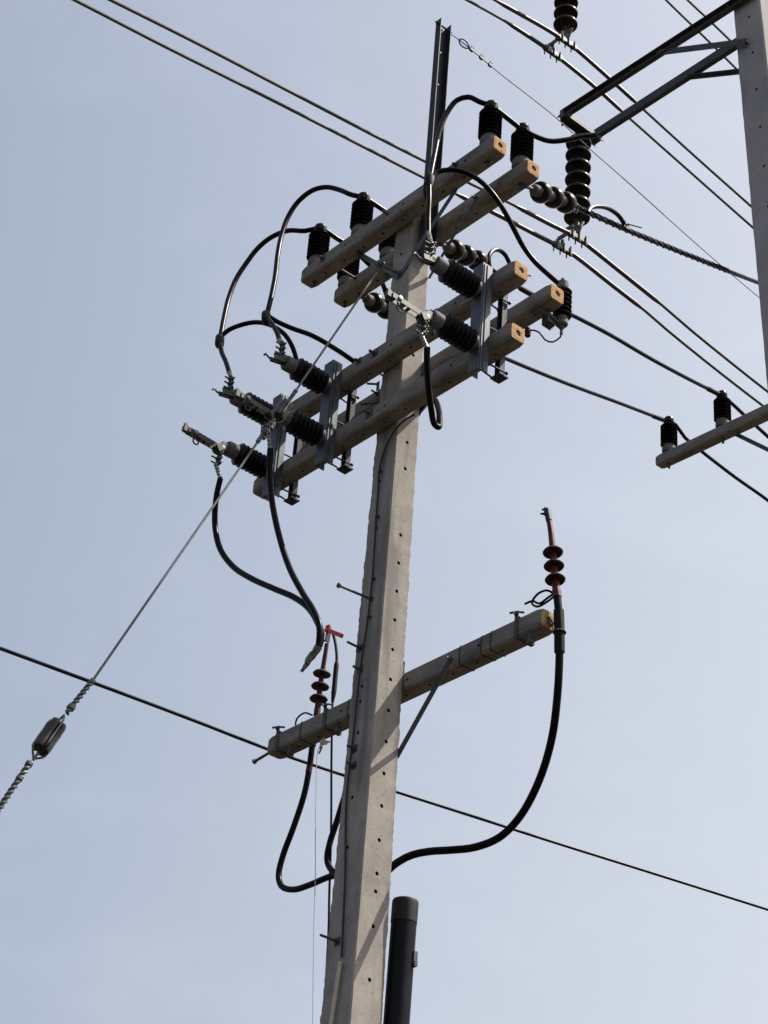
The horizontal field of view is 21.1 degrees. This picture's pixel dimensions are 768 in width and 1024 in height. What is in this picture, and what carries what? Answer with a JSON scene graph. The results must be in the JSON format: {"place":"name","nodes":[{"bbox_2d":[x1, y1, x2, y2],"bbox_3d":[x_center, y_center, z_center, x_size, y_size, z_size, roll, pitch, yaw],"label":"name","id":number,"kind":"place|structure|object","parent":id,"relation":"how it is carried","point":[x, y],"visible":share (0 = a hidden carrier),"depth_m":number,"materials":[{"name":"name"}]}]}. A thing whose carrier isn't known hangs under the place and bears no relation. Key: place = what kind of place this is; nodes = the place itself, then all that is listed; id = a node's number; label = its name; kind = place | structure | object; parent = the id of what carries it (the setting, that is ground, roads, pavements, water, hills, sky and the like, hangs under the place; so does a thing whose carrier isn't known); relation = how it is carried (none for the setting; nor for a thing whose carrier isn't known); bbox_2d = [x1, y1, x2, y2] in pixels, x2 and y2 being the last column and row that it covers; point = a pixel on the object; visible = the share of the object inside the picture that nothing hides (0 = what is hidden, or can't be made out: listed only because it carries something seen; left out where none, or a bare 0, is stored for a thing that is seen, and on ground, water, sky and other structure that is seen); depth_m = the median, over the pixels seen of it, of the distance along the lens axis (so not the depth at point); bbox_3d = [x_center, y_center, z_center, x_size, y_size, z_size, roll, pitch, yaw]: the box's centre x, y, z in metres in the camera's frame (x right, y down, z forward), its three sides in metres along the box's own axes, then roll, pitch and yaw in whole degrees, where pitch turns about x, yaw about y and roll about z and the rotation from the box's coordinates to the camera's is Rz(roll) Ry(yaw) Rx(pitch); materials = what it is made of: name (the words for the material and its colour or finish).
{"place":"outdoors","nodes":[
{"label":"outdoors","id":0,"kind":"place"},
{"bbox_2d":[0,646,767,910],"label":"overhead cable","id":1,"kind":"object","parent":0,"point":[38,662],"visible":0.88,"depth_m":16.04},
{"bbox_2d":[0,0,767,1023],"label":"sky","id":2,"kind":"structure","parent":0,"point":[139,856],"materials":[{"name":"blue"}]},
{"bbox_2d":[734,0,767,386],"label":"transmission pole","id":3,"kind":"object","parent":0,"point":[751,20],"visible":1,"depth_m":17.57,"materials":[{"name":"concrete"}]},
{"bbox_2d":[557,0,748,146],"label":"steel crossarm","id":4,"kind":"object","parent":3,"relation":"attached to","point":[568,119],"visible":0.92,"depth_m":19.24,"materials":[{"name":"grey metal"}]},
{"bbox_2d":[564,128,591,225],"bbox_3d":[1.845,-3.206,19.654,0.249,1.236,0.249,28,-40,-32],"label":"suspension insulator","id":5,"kind":"object","parent":4,"relation":"hanging from","point":[578,168],"visible":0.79,"depth_m":19.59,"materials":[{"name":"ceramic"}]},
{"bbox_2d":[552,221,587,257],"bbox_3d":[1.726,-2.557,19.180,0.246,0.381,0.409,18,-35,-20],"label":"conductor clamp","id":6,"kind":"object","parent":5,"relation":"hanging from","point":[576,236],"visible":0.98,"depth_m":19.18,"materials":[{"name":"metal"}]},
{"bbox_2d":[72,0,763,405],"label":"bare conductor","id":7,"kind":"object","parent":6,"relation":"attached to","point":[546,240],"visible":0.85,"depth_m":18.03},
{"bbox_2d":[108,0,767,392],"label":"bare conductor","id":8,"kind":"object","parent":6,"relation":"attached to","point":[590,248],"visible":0.99,"depth_m":17.82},
{"label":"ground","id":9,"kind":"structure","parent":0,"visible":0},
{"bbox_2d":[320,210,427,1023],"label":"concrete pole","id":10,"kind":"object","parent":9,"relation":"on","point":[371,795],"visible":0.86,"depth_m":12.16,"materials":[{"name":"grey concrete"}]},
{"bbox_2d":[0,259,400,812],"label":"guy wire","id":11,"kind":"object","parent":10,"relation":"attached to","point":[70,707],"visible":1,"depth_m":11.51,"materials":[{"name":"metal"}]},
{"bbox_2d":[31,714,65,759],"bbox_3d":[-1.721,1.151,10.583,0.165,0.310,0.107,28,-40,-32],"label":"guy strain insulator","id":12,"kind":"object","parent":11,"relation":"attached to","point":[48,737],"visible":1,"depth_m":10.54,"materials":[{"name":"ceramic"}]},
{"bbox_2d":[261,419,275,440],"bbox_3d":[-0.700,-0.498,12.540,0.100,0.154,0.078,28,-40,-32],"label":"guy clamp","id":13,"kind":"object","parent":11,"relation":"attached to","point":[270,425],"visible":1,"depth_m":12.53,"materials":[{"name":"silver metal"}]},
{"bbox_2d":[271,398,292,422],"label":"guy strain insulator","id":14,"kind":"object","parent":11,"relation":"attached to","point":[282,409],"visible":1,"depth_m":12.66,"materials":[{"name":"ceramic"}]},
{"bbox_2d":[329,961,341,1023],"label":"conduit","id":15,"kind":"object","parent":10,"relation":"attached to","point":[335,993],"visible":1,"depth_m":11.20,"materials":[{"name":"grey metal"}]},
{"bbox_2d":[324,662,404,872],"bbox_3d":[-0.315,4.225,10.726,0.120,7.751,0.622,28,-40,-32],"label":"power cable","id":16,"kind":"object","parent":10,"relation":"attached to","point":[330,841],"visible":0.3,"depth_m":12.42,"materials":[{"name":"black rubber"}]},
{"bbox_2d":[341,414,414,956],"bbox_3d":[-0.048,0.922,12.228,0.030,3.553,0.352,28,-40,-32],"label":"earth wire","id":17,"kind":"object","parent":10,"relation":"attached to","point":[377,515],"visible":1,"depth_m":12.29,"materials":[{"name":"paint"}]},
{"bbox_2d":[253,323,524,498],"bbox_3d":[-0.020,-0.615,13.293,0.127,0.128,2.519,28,-40,-32],"label":"concrete crossarm","id":18,"kind":"object","parent":10,"relation":"attached to","point":[504,341],"visible":0.72,"depth_m":13.12,"materials":[{"name":"grey concrete"}]},
{"bbox_2d":[261,260,527,431],"bbox_3d":[0.134,-0.961,13.636,0.516,0.128,2.520,28,-40,-32],"label":"concrete crossarm","id":19,"kind":"object","parent":10,"relation":"attached to","point":[508,278],"visible":0.49,"depth_m":13.40,"materials":[{"name":"brown"}]},
{"bbox_2d":[182,376,302,505],"bbox_3d":[-0.934,-0.551,13.818,0.968,0.820,0.161,28,-40,-32],"label":"isolator switch","id":20,"kind":"object","parent":19,"relation":"attached to","point":[255,463],"visible":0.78,"depth_m":13.80,"materials":[{"name":"metal"}]},
{"bbox_2d":[212,462,324,671],"bbox_3d":[-0.721,0.291,12.737,1.157,1.821,0.105,-22,-41,35],"label":"drop cable","id":21,"kind":"object","parent":20,"relation":"hanging from","point":[253,579],"visible":0.94,"depth_m":12.90,"materials":[{"name":"rubber"}]},
{"bbox_2d":[215,226,386,376],"bbox_3d":[-0.534,-1.377,14.689,1.270,1.696,0.565,11,-33,-9],"label":"jumper cable","id":22,"kind":"object","parent":20,"relation":"attached to","point":[219,338],"visible":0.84,"depth_m":14.78,"materials":[{"name":"black plastic"}]},
{"bbox_2d":[233,341,359,473],"bbox_3d":[-0.571,-0.755,13.459,0.968,0.820,0.161,28,-40,-32],"label":"isolator switch","id":23,"kind":"object","parent":19,"relation":"attached to","point":[321,433],"visible":0.92,"depth_m":13.50,"materials":[{"name":"metal"}]},
{"bbox_2d":[267,435,322,667],"bbox_3d":[-0.545,0.175,12.512,0.636,1.845,0.082,-20,-40,33],"label":"drop cable","id":24,"kind":"object","parent":23,"relation":"hanging from","point":[300,588],"visible":0.95,"depth_m":12.47,"materials":[{"name":"rubber"}]},
{"bbox_2d":[261,185,479,362],"bbox_3d":[-0.126,-1.553,14.517,1.457,1.860,0.648,17,-35,-18],"label":"jumper cable","id":25,"kind":"object","parent":23,"relation":"attached to","point":[267,318],"visible":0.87,"depth_m":14.36,"materials":[{"name":"black plastic"}]},
{"bbox_2d":[384,240,510,383],"bbox_3d":[0.385,-1.290,12.517,0.968,0.820,0.161,28,-40,-32],"label":"isolator switch","id":26,"kind":"object","parent":19,"relation":"attached to","point":[475,285],"visible":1,"depth_m":12.55,"materials":[{"name":"metal"}]},
{"bbox_2d":[419,332,442,429],"bbox_3d":[0.276,-0.752,12.842,0.205,0.590,1.408,5,-33,-1],"label":"drop cable","id":27,"kind":"object","parent":26,"relation":"hanging from","point":[436,421],"visible":0.91,"depth_m":12.52,"materials":[{"name":"rubber"}]},
{"bbox_2d":[252,609,553,763],"bbox_3d":[0.023,1.259,12.381,0.173,0.605,2.667,28,-40,-32],"label":"concrete crossarm","id":28,"kind":"object","parent":10,"relation":"attached to","point":[516,634],"visible":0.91,"depth_m":12.11,"materials":[{"name":"grey concrete"}]},
{"bbox_2d":[276,624,343,892],"bbox_3d":[-0.320,1.486,12.879,0.147,1.966,0.796,27,-39,-30],"label":"cable termination","id":29,"kind":"object","parent":28,"relation":"attached to","point":[319,686],"visible":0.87,"depth_m":12.95,"materials":[{"name":"rubber"}]},
{"bbox_2d":[325,635,338,969],"bbox_3d":[-0.329,1.877,12.541,0.040,2.851,0.448,18,-35,-19],"label":"earth lead","id":30,"kind":"object","parent":29,"relation":"hanging from","point":[334,679],"visible":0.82,"depth_m":12.80,"materials":[{"name":"black"}]},
{"bbox_2d":[312,738,329,1023],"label":"string","id":31,"kind":"object","parent":28,"relation":"hanging from","point":[323,741],"visible":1,"depth_m":12.40,"materials":[{"name":"grey"}]},
{"bbox_2d":[391,507,565,871],"bbox_3d":[0.590,1.116,11.950,0.318,2.138,1.449,28,-40,-32],"label":"cable termination","id":32,"kind":"object","parent":28,"relation":"attached to","point":[554,566],"visible":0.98,"depth_m":11.59,"materials":[{"name":"rubber"}]},
{"bbox_2d":[301,136,505,287],"bbox_3d":[0.204,-1.792,14.168,0.494,0.570,1.996,28,-40,-32],"label":"concrete crossarm","id":33,"kind":"object","parent":10,"relation":"attached to","point":[403,212],"visible":0.98,"depth_m":14.12,"materials":[{"name":"brown"}]},
{"bbox_2d":[306,223,329,286],"bbox_3d":[-0.480,-1.847,14.898,0.157,0.568,0.157,28,-40,-32],"label":"pin insulator","id":34,"kind":"object","parent":33,"relation":"attached to","point":[319,241],"visible":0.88,"depth_m":14.90,"materials":[{"name":"ceramic"}]},
{"bbox_2d":[350,192,373,256],"bbox_3d":[-0.163,-2.025,14.585,0.157,0.568,0.157,28,-40,-32],"label":"pin insulator","id":35,"kind":"object","parent":33,"relation":"attached to","point":[362,208],"visible":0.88,"depth_m":14.59,"materials":[{"name":"ceramic"}]},
{"bbox_2d":[478,100,502,166],"bbox_3d":[0.703,-2.510,13.731,0.157,0.568,0.157,28,-40,-32],"label":"pin insulator","id":36,"kind":"object","parent":33,"relation":"attached to","point":[490,120],"visible":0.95,"depth_m":13.72,"materials":[{"name":"ceramic"}]},
{"bbox_2d":[423,94,595,284],"bbox_3d":[0.805,-2.080,13.536,1.372,1.796,0.421,22,-37,-25],"label":"jumper cable","id":37,"kind":"object","parent":36,"relation":"attached to","point":[431,175],"visible":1,"depth_m":13.19,"materials":[{"name":"black plastic"}]},
{"bbox_2d":[302,284,563,449],"bbox_3d":[0.233,-0.933,13.719,0.197,0.198,2.520,28,-40,-32],"label":"concrete crossarm","id":38,"kind":"object","parent":10,"relation":"attached to","point":[549,298],"visible":0.41,"depth_m":13.07,"materials":[{"name":"brown"}]},
{"bbox_2d":[525,278,571,342],"bbox_3d":[1.026,-1.289,13.008,0.304,0.500,0.198,-4,-34,13],"label":"surge arrester","id":39,"kind":"object","parent":38,"relation":"attached to","point":[560,317],"visible":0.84,"depth_m":12.95,"materials":[{"name":"rubber"}]},
{"bbox_2d":[418,17,451,257],"bbox_3d":[0.351,-2.659,14.636,0.160,2.250,0.098,28,-40,-32],"label":"steel channel","id":40,"kind":"object","parent":10,"relation":"attached to","point":[439,82],"visible":0.71,"depth_m":14.81,"materials":[{"name":"grey metal"}]},
{"bbox_2d":[451,34,758,297],"bbox_3d":[6.154,-0.242,21.182,0.039,1.637,17.659,-22,-41,35],"label":"shield wire","id":41,"kind":"object","parent":40,"relation":"attached to","point":[481,57],"visible":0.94,"depth_m":16.30,"materials":[{"name":"metal"}]},
{"bbox_2d":[334,159,538,307],"bbox_3d":[0.309,-1.752,14.251,0.165,0.532,1.996,28,-40,-32],"label":"concrete crossarm","id":42,"kind":"object","parent":10,"relation":"attached to","point":[465,214],"visible":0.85,"depth_m":14.09,"materials":[{"name":"brown"}]},
{"bbox_2d":[337,257,359,306],"bbox_3d":[-0.265,-1.722,15.065,0.157,0.568,0.157,28,-40,-32],"label":"pin insulator","id":43,"kind":"object","parent":42,"relation":"attached to","point":[352,268],"visible":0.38,"depth_m":15.02,"materials":[{"name":"ceramic"}]},
{"bbox_2d":[359,292,388,319],"bbox_3d":[0.014,-1.489,15.111,0.151,0.248,0.641,-18,-39,30],"label":"disc insulator string","id":44,"kind":"object","parent":42,"relation":"attached to","point":[376,302],"visible":0.53,"depth_m":14.95,"materials":[{"name":"ceramic"}]},
{"bbox_2d":[505,356,767,501],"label":"line cable","id":45,"kind":"object","parent":44,"relation":"attached to","point":[604,397],"visible":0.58,"depth_m":18.27,"materials":[{"name":"black plastic"}]},
{"bbox_2d":[378,232,396,278],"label":"pin insulator","id":46,"kind":"object","parent":42,"relation":"attached to","point":[386,246],"visible":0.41,"depth_m":14.71,"materials":[{"name":"ceramic"}]},
{"bbox_2d":[437,239,487,269],"bbox_3d":[0.569,-1.825,14.615,0.151,0.298,0.654,-18,-39,30],"label":"disc insulator string","id":47,"kind":"object","parent":42,"relation":"attached to","point":[459,252],"visible":0.81,"depth_m":14.56,"materials":[{"name":"ceramic"}]},
{"bbox_2d":[510,122,533,188],"bbox_3d":[0.926,-2.388,13.891,0.157,0.568,0.157,28,-40,-32],"label":"pin insulator","id":48,"kind":"object","parent":42,"relation":"attached to","point":[522,143],"visible":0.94,"depth_m":13.88,"materials":[{"name":"ceramic"}]},
{"bbox_2d":[522,181,580,213],"bbox_3d":[1.141,-2.159,14.106,0.150,0.393,0.739,-18,-39,30],"label":"disc insulator string","id":49,"kind":"object","parent":42,"relation":"attached to","point":[552,197],"visible":1,"depth_m":14.07,"materials":[{"name":"ceramic"}]},
{"bbox_2d":[576,204,757,284],"bbox_3d":[5.019,-1.779,20.122,0.155,6.247,12.342,-18,-39,30],"label":"line cable","id":50,"kind":"object","parent":49,"relation":"attached to","point":[622,226],"visible":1,"depth_m":15.27,"materials":[{"name":"black plastic"}]},
{"bbox_2d":[383,896,418,1023],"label":"riser pipe","id":51,"kind":"object","parent":9,"relation":"on","point":[402,959],"visible":1,"depth_m":11.42,"materials":[{"name":"black plastic"}]},
{"bbox_3d":[3.149,4.029,14.223,0.316,12.350,0.316,28,-40,-32],"label":"concrete pole","id":52,"kind":"object","parent":9,"relation":"on","visible":0},
{"bbox_2d":[656,403,767,468],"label":"concrete crossarm","id":53,"kind":"object","parent":52,"relation":"attached to","point":[737,427],"visible":1,"depth_m":17.82,"materials":[{"name":"grey concrete"}]},
{"bbox_2d":[660,416,677,468],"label":"pin insulator","id":54,"kind":"object","parent":53,"relation":"attached to","point":[668,433],"visible":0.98,"depth_m":18.34,"materials":[{"name":"ceramic"}]},
{"bbox_2d":[713,390,731,443],"bbox_3d":[2.938,-0.821,17.925,0.153,0.545,0.153,28,-40,-32],"label":"pin insulator","id":55,"kind":"object","parent":53,"relation":"attached to","point":[722,407],"visible":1,"depth_m":17.92,"materials":[{"name":"ceramic"}]},
{"bbox_2d":[487,248,767,438],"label":"line cable","id":56,"kind":"object","parent":55,"relation":"attached to","point":[524,290],"visible":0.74,"depth_m":16.64,"materials":[{"name":"metal"}]},
{"bbox_3d":[2.693,-6.119,20.680,0.500,0.741,2.430,28,-40,-32],"label":"steel crossarm","id":57,"kind":"object","parent":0,"visible":0},
{"bbox_2d":[553,0,577,32],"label":"suspension insulator","id":58,"kind":"object","parent":57,"relation":"hanging from","point":[565,14],"visible":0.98,"depth_m":21.00,"materials":[{"name":"ceramic"}]},
{"bbox_2d":[542,27,576,62],"bbox_3d":[1.772,-4.748,20.808,0.246,0.373,0.365,24,-38,-27],"label":"conductor clamp","id":59,"kind":"object","parent":58,"relation":"hanging from","point":[549,48],"visible":0.98,"depth_m":20.76,"materials":[{"name":"metal"}]},
{"bbox_2d":[465,0,752,228],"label":"bare conductor","id":60,"kind":"object","parent":59,"relation":"attached to","point":[567,64],"visible":0.89,"depth_m":21.21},
{"bbox_2d":[493,0,750,206],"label":"bare conductor","id":61,"kind":"object","parent":59,"relation":"attached to","point":[578,50],"visible":0.87,"depth_m":20.92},
{"bbox_2d":[665,0,737,68],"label":"bare conductor","id":62,"kind":"object","parent":59,"relation":"attached to","point":[700,33],"visible":0.56,"depth_m":23.49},
{"bbox_2d":[686,0,730,39],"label":"bare conductor","id":63,"kind":"object","parent":59,"relation":"attached to","point":[714,24],"visible":0.54,"depth_m":23.36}
]}

